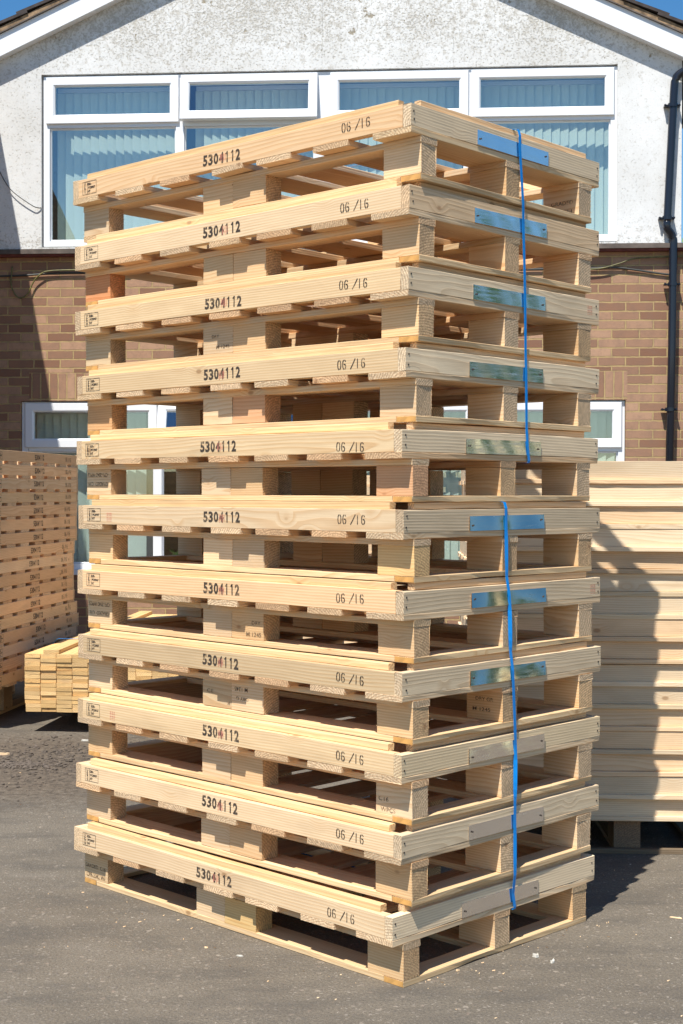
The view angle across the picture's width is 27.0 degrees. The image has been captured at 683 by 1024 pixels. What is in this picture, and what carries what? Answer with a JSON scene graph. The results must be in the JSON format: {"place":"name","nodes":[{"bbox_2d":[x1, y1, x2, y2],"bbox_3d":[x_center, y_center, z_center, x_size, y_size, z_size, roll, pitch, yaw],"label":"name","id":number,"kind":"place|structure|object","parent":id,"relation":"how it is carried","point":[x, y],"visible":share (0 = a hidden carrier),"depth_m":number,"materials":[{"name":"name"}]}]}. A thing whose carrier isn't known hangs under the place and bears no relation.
{"place":"outdoors","nodes":[
{"label":"outdoors","id":0,"kind":"place"},
{"bbox_2d":[0,728,131,800],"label":"loose dirt","id":1,"kind":"structure","parent":0,"point":[15,764],"depth_m":6.40,"materials":[{"name":"gravel"}]},
{"bbox_2d":[0,681,682,1023],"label":"ground","id":2,"kind":"structure","parent":0,"point":[154,967],"depth_m":3.76,"materials":[{"name":"grey asphalt"}]},
{"bbox_2d":[0,685,25,713],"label":"pallet base","id":3,"kind":"object","parent":2,"relation":"on","point":[7,703],"visible":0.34,"depth_m":7.91,"materials":[{"name":"brown wood"}]},
{"bbox_2d":[0,668,24,689],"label":"deck frame","id":4,"kind":"object","parent":3,"relation":"on","point":[10,678],"visible":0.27,"depth_m":7.50,"materials":[{"name":"brown wood"}]},
{"bbox_2d":[0,642,56,675],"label":"deck frame","id":5,"kind":"object","parent":4,"relation":"on","point":[11,664],"visible":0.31,"depth_m":7.50,"materials":[{"name":"brown wood"}]},
{"bbox_2d":[0,625,77,661],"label":"deck frame","id":6,"kind":"object","parent":5,"relation":"on","point":[19,648],"visible":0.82,"depth_m":7.85,"materials":[{"name":"brown wood"}]},
{"bbox_2d":[0,613,78,647],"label":"deck frame","id":7,"kind":"object","parent":6,"relation":"on","point":[16,635],"visible":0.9,"depth_m":7.86,"materials":[{"name":"brown wood"}]},
{"bbox_2d":[0,601,76,632],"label":"deck frame","id":8,"kind":"object","parent":7,"relation":"on","point":[13,622],"visible":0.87,"depth_m":7.87,"materials":[{"name":"brown wood"}]},
{"bbox_2d":[0,589,73,618],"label":"deck frame","id":9,"kind":"object","parent":8,"relation":"on","point":[7,610],"visible":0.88,"depth_m":7.83,"materials":[{"name":"brown wood"}]},
{"bbox_2d":[0,577,73,603],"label":"deck frame","id":10,"kind":"object","parent":9,"relation":"on","point":[29,591],"visible":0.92,"depth_m":7.84,"materials":[{"name":"brown wood"}]},
{"bbox_2d":[0,565,73,589],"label":"deck frame","id":11,"kind":"object","parent":10,"relation":"on","point":[11,581],"visible":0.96,"depth_m":7.84,"materials":[{"name":"brown wood"}]},
{"bbox_2d":[0,553,73,575],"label":"deck frame","id":12,"kind":"object","parent":11,"relation":"on","point":[28,565],"visible":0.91,"depth_m":7.84,"materials":[{"name":"brown wood"}]},
{"bbox_2d":[0,541,74,561],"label":"deck frame","id":13,"kind":"object","parent":12,"relation":"on","point":[31,551],"visible":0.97,"depth_m":7.85,"materials":[{"name":"brown wood"}]},
{"bbox_2d":[0,528,76,548],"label":"deck frame","id":14,"kind":"object","parent":13,"relation":"on","point":[9,540],"visible":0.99,"depth_m":7.85,"materials":[{"name":"brown wood"}]},
{"bbox_2d":[0,516,76,533],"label":"deck frame","id":15,"kind":"object","parent":14,"relation":"on","point":[25,525],"visible":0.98,"depth_m":7.87,"materials":[{"name":"brown wood"}]},
{"bbox_2d":[0,504,76,519],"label":"deck frame","id":16,"kind":"object","parent":15,"relation":"on","point":[32,511],"visible":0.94,"depth_m":7.86,"materials":[{"name":"brown wood"}]},
{"bbox_2d":[0,492,77,505],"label":"deck frame","id":17,"kind":"object","parent":16,"relation":"on","point":[26,498],"visible":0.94,"depth_m":7.86,"materials":[{"name":"brown wood"}]},
{"bbox_2d":[0,478,77,491],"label":"deck frame","id":18,"kind":"object","parent":17,"relation":"on","point":[29,485],"visible":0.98,"depth_m":7.85,"materials":[{"name":"brown wood"}]},
{"bbox_2d":[0,464,77,479],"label":"deck frame","id":19,"kind":"object","parent":18,"relation":"on","point":[31,472],"visible":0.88,"depth_m":7.85,"materials":[{"name":"brown wood"}]},
{"bbox_2d":[0,450,77,467],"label":"deck frame","id":20,"kind":"object","parent":19,"relation":"on","point":[29,458],"visible":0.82,"depth_m":7.84,"materials":[{"name":"brown wood"}]},
{"bbox_2d":[74,795,593,987],"bbox_3d":[-0.052,1.065,4.260,1.358,0.202,0.859,1,1,45],"label":"timber pallet","id":21,"kind":"object","parent":2,"relation":"on","point":[245,898],"visible":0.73,"depth_m":3.90,"materials":[{"name":"brown wood"}]},
{"bbox_2d":[76,743,598,906],"bbox_3d":[-0.041,0.865,4.258,1.358,0.202,0.858,1,1,44],"label":"timber pallet","id":22,"kind":"object","parent":21,"relation":"on","point":[245,825],"visible":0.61,"depth_m":3.90,"materials":[{"name":"brown wood"}]},
{"bbox_2d":[78,682,599,825],"bbox_3d":[-0.037,0.666,4.258,1.360,0.202,0.859,1,1,44],"label":"timber pallet","id":23,"kind":"object","parent":22,"relation":"on","point":[245,753],"visible":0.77,"depth_m":3.90,"materials":[{"name":"brown wood"}]},
{"bbox_2d":[78,617,600,744],"bbox_3d":[-0.035,0.466,4.255,1.358,0.203,0.859,1,1,44],"label":"timber pallet","id":24,"kind":"object","parent":23,"relation":"on","point":[247,681],"visible":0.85,"depth_m":3.90,"materials":[{"name":"brown wood"}]},
{"bbox_2d":[78,558,599,663],"bbox_3d":[-0.036,0.265,4.260,1.358,0.203,0.859,1,1,44],"label":"timber pallet","id":25,"kind":"object","parent":24,"relation":"on","point":[242,608],"visible":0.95,"depth_m":3.90,"materials":[{"name":"brown wood"}]},
{"bbox_2d":[78,500,599,582],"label":"timber pallet","id":26,"kind":"object","parent":25,"relation":"on","point":[406,540],"visible":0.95,"depth_m":3.92,"materials":[{"name":"brown wood"}]},
{"bbox_2d":[76,422,597,501],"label":"timber pallet","id":27,"kind":"object","parent":26,"relation":"on","point":[329,463],"visible":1,"depth_m":3.92,"materials":[{"name":"brown wood"}]},
{"bbox_2d":[77,342,598,437],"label":"timber pallet","id":28,"kind":"object","parent":27,"relation":"on","point":[415,382],"visible":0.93,"depth_m":3.92,"materials":[{"name":"brown wood"}]},
{"bbox_2d":[75,262,598,383],"bbox_3d":[-0.039,-0.534,4.267,1.358,0.201,0.859,1,1,43],"label":"timber pallet","id":29,"kind":"object","parent":28,"relation":"on","point":[419,302],"visible":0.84,"depth_m":3.92,"materials":[{"name":"brown wood"}]},
{"bbox_2d":[75,181,598,318],"bbox_3d":[-0.039,-0.735,4.263,1.358,0.201,0.858,1,1,43],"label":"timber pallet","id":30,"kind":"object","parent":29,"relation":"on","point":[417,216],"visible":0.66,"depth_m":3.91,"materials":[{"name":"brown wood"}]},
{"bbox_2d":[73,100,598,264],"bbox_3d":[-0.040,-0.934,4.253,1.358,0.202,0.859,1,1,42],"label":"timber pallet","id":31,"kind":"object","parent":30,"relation":"on","point":[417,138],"visible":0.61,"depth_m":3.90,"materials":[{"name":"brown wood"}]},
{"bbox_2d":[348,129,529,462],"bbox_3d":[0.001,-0.589,4.309,1.367,0.896,0.061,1,1,44],"label":"plastic strap","id":32,"kind":"object","parent":31,"relation":"attached to","point":[525,313],"visible":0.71,"depth_m":3.84,"materials":[{"name":"blue plastic"}]},
{"bbox_2d":[302,502,516,909],"bbox_3d":[-0.024,0.512,4.279,0.050,1.096,1.380,-1,1,-45],"label":"plastic strap","id":33,"kind":"object","parent":26,"relation":"attached to","point":[514,716],"visible":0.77,"depth_m":3.79,"materials":[{"name":"blue plastic"}]},
{"bbox_2d":[0,0,682,633],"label":"house","id":34,"kind":"structure","parent":2,"relation":"on","point":[90,86],"depth_m":11.82,"materials":[{"name":"white paint"}]},
{"bbox_2d":[10,267,74,298],"bbox_3d":[-2.298,-1.938,11.972,1.011,0.272,0.031,0,1,5],"label":"wall cable","id":35,"kind":"object","parent":34,"relation":"attached to","point":[34,280],"depth_m":11.99,"materials":[{"name":"black plastic"}]},
{"bbox_2d":[22,401,624,574],"bbox_3d":[-0.188,-0.196,11.950,5.102,1.465,0.343,0,1,4],"label":"window","id":36,"kind":"structure","parent":34,"relation":"in","point":[56,433],"depth_m":12.03,"materials":[{"name":"white plastic"}]},
{"bbox_2d":[44,66,616,246],"bbox_3d":[-0.123,-2.940,11.862,4.773,1.423,0.294,0,1,4],"label":"window","id":37,"kind":"structure","parent":34,"relation":"in","point":[98,129],"depth_m":11.88,"materials":[{"name":"white plastic"}]},
{"bbox_2d":[0,266,668,276],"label":"trim","id":38,"kind":"structure","parent":34,"relation":"attached to","point":[613,267],"depth_m":11.71,"materials":[{"name":"grey"}]},
{"bbox_2d":[591,256,682,269],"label":"wall cable","id":39,"kind":"object","parent":34,"relation":"attached to","point":[633,259],"depth_m":11.64,"materials":[{"name":"black plastic"}]},
{"bbox_2d":[19,772,682,1018],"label":"wood splinters","id":40,"kind":"object","parent":2,"relation":"on","point":[343,932],"visible":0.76,"depth_m":3.82,"materials":[{"name":"brown wood"}]},
{"bbox_2d":[583,821,682,853],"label":"pallet base","id":41,"kind":"object","parent":2,"relation":"on","point":[622,837],"visible":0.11,"depth_m":4.84,"materials":[{"name":"beige wood"}]},
{"bbox_2d":[590,799,682,821],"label":"deck frame","id":42,"kind":"object","parent":41,"relation":"on","point":[636,810],"visible":0.12,"depth_m":4.82,"materials":[{"name":"brown wood"}]},
{"bbox_2d":[585,776,682,799],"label":"deck frame","id":43,"kind":"object","parent":42,"relation":"on","point":[641,788],"visible":0.06,"depth_m":4.80,"materials":[{"name":"brown wood"}]},
{"bbox_2d":[517,754,682,776],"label":"deck frame","id":44,"kind":"object","parent":43,"relation":"on","point":[641,765],"visible":0.14,"depth_m":4.81,"materials":[{"name":"brown wood"}]},
{"bbox_2d":[591,731,682,754],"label":"deck frame","id":45,"kind":"object","parent":44,"relation":"on","point":[645,742],"visible":0.07,"depth_m":4.80,"materials":[{"name":"brown wood"}]},
{"bbox_2d":[586,709,682,731],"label":"deck frame","id":46,"kind":"object","parent":45,"relation":"on","point":[671,720],"visible":0.07,"depth_m":4.81,"materials":[{"name":"brown wood"}]},
{"bbox_2d":[517,685,682,708],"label":"deck frame","id":47,"kind":"object","parent":46,"relation":"on","point":[606,697],"visible":0.16,"depth_m":4.81,"materials":[{"name":"brown wood"}]},
{"bbox_2d":[522,664,682,686],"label":"deck frame","id":48,"kind":"object","parent":47,"relation":"on","point":[640,675],"visible":0.13,"depth_m":4.81,"materials":[{"name":"brown wood"}]},
{"bbox_2d":[458,616,682,663],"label":"deck frame","id":49,"kind":"object","parent":48,"relation":"on","point":[614,652],"visible":0.11,"depth_m":4.80,"materials":[{"name":"brown wood"}]},
{"bbox_2d":[462,615,682,641],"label":"deck frame","id":50,"kind":"object","parent":49,"relation":"on","point":[644,630],"visible":0.2,"depth_m":4.80,"materials":[{"name":"brown wood"}]},
{"bbox_2d":[517,596,682,618],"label":"deck frame","id":51,"kind":"object","parent":50,"relation":"on","point":[623,607],"visible":0.2,"depth_m":4.80,"materials":[{"name":"brown wood"}]},
{"bbox_2d":[459,557,682,596],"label":"deck frame","id":52,"kind":"object","parent":51,"relation":"on","point":[656,585],"visible":0.29,"depth_m":4.81,"materials":[{"name":"brown wood"}]},
{"bbox_2d":[458,541,682,573],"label":"deck frame","id":53,"kind":"object","parent":52,"relation":"on","point":[619,562],"visible":0.45,"depth_m":4.80,"materials":[{"name":"brown wood"}]},
{"bbox_2d":[466,529,682,551],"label":"deck frame","id":54,"kind":"object","parent":53,"relation":"on","point":[654,540],"visible":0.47,"depth_m":4.79,"materials":[{"name":"brown wood"}]},
{"bbox_2d":[586,506,682,528],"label":"deck frame","id":55,"kind":"object","parent":54,"relation":"on","point":[641,517],"visible":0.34,"depth_m":4.80,"materials":[{"name":"brown wood"}]},
{"bbox_2d":[462,484,682,505],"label":"deck frame","id":56,"kind":"object","parent":55,"relation":"on","point":[636,495],"visible":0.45,"depth_m":4.80,"materials":[{"name":"brown wood"}]},
{"bbox_2d":[459,461,682,484],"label":"deck frame","id":57,"kind":"object","parent":56,"relation":"on","point":[636,472],"visible":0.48,"depth_m":4.80,"materials":[{"name":"brown wood"}]},
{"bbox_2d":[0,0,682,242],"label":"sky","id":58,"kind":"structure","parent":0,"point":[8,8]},
{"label":"plank","id":59,"kind":"object","parent":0,"visible":0},
{"bbox_2d":[72,696,87,699],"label":"plank","id":60,"kind":"object","parent":59,"relation":"on","point":[75,697],"visible":0.02,"depth_m":7.16,"materials":[{"name":"yellow wood"}]},
{"bbox_2d":[73,692,88,695],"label":"plank","id":61,"kind":"object","parent":60,"relation":"on","point":[80,693],"visible":0.04,"depth_m":7.17,"materials":[{"name":"yellow wood"}]},
{"bbox_2d":[72,688,87,691],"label":"plank","id":62,"kind":"object","parent":61,"relation":"on","point":[79,689],"visible":0.02,"depth_m":7.17,"materials":[{"name":"yellow wood"}]},
{"bbox_2d":[72,683,88,687],"bbox_3d":[-1.197,0.859,8.331,0.081,0.021,2.351,0,1,6],"label":"plank","id":63,"kind":"object","parent":62,"relation":"on","point":[79,685],"visible":0.02,"depth_m":7.16,"materials":[{"name":"yellow wood"}]},
{"bbox_3d":[-0.952,1.039,9.039,0.861,0.108,0.091,0,1,6],"label":"bearer","id":64,"kind":"object","parent":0,"visible":0},
{"bbox_2d":[26,707,41,711],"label":"plank","id":65,"kind":"object","parent":64,"relation":"on","point":[29,709],"visible":0.03,"depth_m":7.19,"materials":[{"name":"yellow wood"}]},
{"bbox_2d":[26,703,40,707],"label":"plank","id":66,"kind":"object","parent":65,"relation":"on","point":[35,705],"visible":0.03,"depth_m":7.19,"materials":[{"name":"yellow wood"}]},
{"bbox_2d":[25,699,40,702],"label":"plank","id":67,"kind":"object","parent":66,"relation":"on","point":[32,700],"visible":0.08,"depth_m":7.19,"materials":[{"name":"yellow wood"}]},
{"bbox_2d":[25,695,40,698],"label":"plank","id":68,"kind":"object","parent":67,"relation":"on","point":[32,696],"visible":0.05,"depth_m":7.19,"materials":[{"name":"yellow wood"}]},
{"bbox_2d":[24,691,40,694],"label":"plank","id":69,"kind":"object","parent":68,"relation":"on","point":[32,692],"visible":0.05,"depth_m":7.19,"materials":[{"name":"yellow wood"}]},
{"bbox_2d":[24,687,40,690],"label":"plank","id":70,"kind":"object","parent":69,"relation":"on","point":[32,688],"visible":0.02,"depth_m":7.19,"materials":[{"name":"yellow wood"}]},
{"bbox_2d":[25,682,40,686],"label":"plank","id":71,"kind":"object","parent":70,"relation":"on","point":[32,684],"visible":0.02,"depth_m":7.20,"materials":[{"name":"yellow wood"}]},
{"bbox_2d":[25,678,40,682],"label":"plank","id":72,"kind":"object","parent":71,"relation":"on","point":[28,680],"visible":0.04,"depth_m":7.19,"materials":[{"name":"yellow wood"}]},
{"bbox_2d":[25,674,40,678],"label":"plank","id":73,"kind":"object","parent":72,"relation":"on","point":[34,676],"visible":0.08,"depth_m":7.19,"materials":[{"name":"yellow wood"}]},
{"bbox_2d":[25,670,40,673],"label":"plank","id":74,"kind":"object","parent":73,"relation":"on","point":[32,671],"visible":0.03,"depth_m":7.19,"materials":[{"name":"yellow wood"}]},
{"bbox_2d":[24,666,39,669],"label":"plank","id":75,"kind":"object","parent":74,"relation":"on","point":[31,667],"visible":0.06,"depth_m":7.18,"materials":[{"name":"yellow wood"}]},
{"bbox_2d":[25,662,40,665],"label":"plank","id":76,"kind":"object","parent":75,"relation":"on","point":[32,663],"visible":0.05,"depth_m":7.19,"materials":[{"name":"yellow wood"}]},
{"bbox_2d":[25,658,39,661],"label":"plank","id":77,"kind":"object","parent":76,"relation":"on","point":[32,659],"visible":0.11,"depth_m":7.19,"materials":[{"name":"yellow wood"}]},
{"bbox_2d":[25,631,89,657],"bbox_3d":[-1.442,0.711,8.355,0.081,0.020,2.351,0,1,6],"label":"plank","id":78,"kind":"object","parent":77,"relation":"on","point":[35,653],"visible":0.17,"depth_m":7.29,"materials":[{"name":"yellow wood"}]},
{"bbox_2d":[42,708,55,711],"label":"plank","id":79,"kind":"object","parent":64,"relation":"on","point":[48,709],"visible":0.04,"depth_m":7.19,"materials":[{"name":"yellow wood"}]},
{"bbox_2d":[41,704,55,707],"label":"plank","id":80,"kind":"object","parent":79,"relation":"on","point":[48,705],"visible":0.04,"depth_m":7.18,"materials":[{"name":"yellow wood"}]},
{"bbox_2d":[41,699,55,703],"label":"plank","id":81,"kind":"object","parent":80,"relation":"on","point":[48,701],"visible":0.08,"depth_m":7.18,"materials":[{"name":"yellow wood"}]},
{"bbox_2d":[41,695,55,698],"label":"plank","id":82,"kind":"object","parent":81,"relation":"on","point":[48,696],"visible":0.08,"depth_m":7.19,"materials":[{"name":"yellow wood"}]},
{"bbox_2d":[41,691,56,694],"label":"plank","id":83,"kind":"object","parent":82,"relation":"on","point":[48,692],"visible":0.02,"depth_m":7.18,"materials":[{"name":"yellow wood"}]},
{"bbox_2d":[41,687,56,690],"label":"plank","id":84,"kind":"object","parent":83,"relation":"on","point":[48,688],"visible":0.02,"depth_m":7.18,"materials":[{"name":"yellow wood"}]},
{"bbox_2d":[40,683,55,686],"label":"plank","id":85,"kind":"object","parent":84,"relation":"on","point":[47,684],"visible":0.02,"depth_m":7.18,"materials":[{"name":"yellow wood"}]},
{"bbox_2d":[41,679,56,682],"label":"plank","id":86,"kind":"object","parent":85,"relation":"on","point":[48,680],"visible":0.06,"depth_m":7.19,"materials":[{"name":"yellow wood"}]},
{"bbox_2d":[41,674,56,678],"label":"plank","id":87,"kind":"object","parent":86,"relation":"on","point":[46,676],"visible":0.02,"depth_m":7.18,"materials":[{"name":"yellow wood"}]},
{"bbox_2d":[41,670,56,674],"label":"plank","id":88,"kind":"object","parent":87,"relation":"on","point":[48,672],"visible":0.06,"depth_m":7.19,"materials":[{"name":"yellow wood"}]},
{"bbox_2d":[40,666,56,670],"bbox_3d":[-1.362,0.774,8.347,0.081,0.021,2.351,0,1,6],"label":"plank","id":89,"kind":"object","parent":88,"relation":"on","point":[50,668],"visible":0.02,"depth_m":7.18,"materials":[{"name":"yellow wood"}]},
{"bbox_2d":[41,662,56,665],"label":"plank","id":90,"kind":"object","parent":89,"relation":"on","point":[48,663],"visible":0.06,"depth_m":7.18,"materials":[{"name":"yellow wood"}]},
{"bbox_2d":[40,658,55,661],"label":"plank","id":91,"kind":"object","parent":90,"relation":"on","point":[47,659],"visible":0.03,"depth_m":7.18,"materials":[{"name":"yellow wood"}]},
{"bbox_2d":[40,614,161,657],"bbox_3d":[-1.362,0.711,8.351,0.081,0.021,2.351,0,1,6],"label":"plank","id":92,"kind":"object","parent":91,"relation":"on","point":[42,655],"visible":0.15,"depth_m":7.19,"materials":[{"name":"yellow wood"}]},
{"bbox_2d":[43,611,151,653],"bbox_3d":[-1.388,0.690,8.355,0.081,0.021,2.351,0,1,4],"label":"plank","id":93,"kind":"object","parent":92,"relation":"on","point":[59,648],"visible":0.43,"depth_m":7.48,"materials":[{"name":"yellow wood"}]},
{"bbox_2d":[56,708,71,711],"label":"plank","id":94,"kind":"object","parent":64,"relation":"on","point":[63,709],"visible":0.05,"depth_m":7.17,"materials":[{"name":"yellow wood"}]},
{"bbox_2d":[56,704,71,707],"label":"plank","id":95,"kind":"object","parent":94,"relation":"on","point":[63,705],"visible":0.04,"depth_m":7.17,"materials":[{"name":"yellow wood"}]},
{"bbox_2d":[56,700,71,703],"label":"plank","id":96,"kind":"object","parent":95,"relation":"on","point":[63,701],"visible":0.02,"depth_m":7.17,"materials":[{"name":"yellow wood"}]},
{"bbox_2d":[56,695,72,699],"bbox_3d":[-1.279,0.922,8.341,0.081,0.021,2.351,0,1,6],"label":"plank","id":97,"kind":"object","parent":96,"relation":"on","point":[63,697],"visible":0.04,"depth_m":7.17,"materials":[{"name":"yellow wood"}]},
{"bbox_2d":[56,691,72,695],"bbox_3d":[-1.280,0.900,8.341,0.081,0.021,2.351,0,1,6],"label":"plank","id":98,"kind":"object","parent":97,"relation":"on","point":[58,693],"visible":0.03,"depth_m":7.17,"materials":[{"name":"yellow wood"}]},
{"bbox_2d":[56,687,71,691],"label":"plank","id":99,"kind":"object","parent":98,"relation":"on","point":[64,689],"visible":0.03,"depth_m":7.17,"materials":[{"name":"yellow wood"}]},
{"bbox_2d":[56,683,72,686],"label":"plank","id":100,"kind":"object","parent":99,"relation":"on","point":[63,684],"visible":0.05,"depth_m":7.17,"materials":[{"name":"yellow wood"}]},
{"bbox_2d":[57,679,71,682],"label":"plank","id":101,"kind":"object","parent":100,"relation":"on","point":[64,680],"visible":0.04,"depth_m":7.18,"materials":[{"name":"yellow wood"}]},
{"bbox_2d":[56,675,72,678],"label":"plank","id":102,"kind":"object","parent":101,"relation":"on","point":[64,676],"visible":0.05,"depth_m":7.18,"materials":[{"name":"yellow wood"}]},
{"bbox_2d":[56,670,71,674],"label":"plank","id":103,"kind":"object","parent":102,"relation":"on","point":[59,672],"visible":0.04,"depth_m":7.18,"materials":[{"name":"yellow wood"}]},
{"bbox_2d":[56,666,71,670],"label":"plank","id":104,"kind":"object","parent":103,"relation":"on","point":[61,668],"visible":0.03,"depth_m":7.18,"materials":[{"name":"yellow wood"}]},
{"bbox_2d":[56,662,71,666],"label":"plank","id":105,"kind":"object","parent":104,"relation":"on","point":[63,664],"visible":0.03,"depth_m":7.17,"materials":[{"name":"yellow wood"}]},
{"bbox_2d":[56,658,72,662],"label":"plank","id":106,"kind":"object","parent":105,"relation":"on","point":[65,660],"visible":0.07,"depth_m":7.17,"materials":[{"name":"yellow wood"}]},
{"bbox_2d":[56,614,173,657],"bbox_3d":[-1.279,0.712,8.339,0.081,0.021,2.351,0,1,6],"label":"plank","id":107,"kind":"object","parent":106,"relation":"on","point":[67,653],"visible":0.14,"depth_m":7.25,"materials":[{"name":"yellow wood"}]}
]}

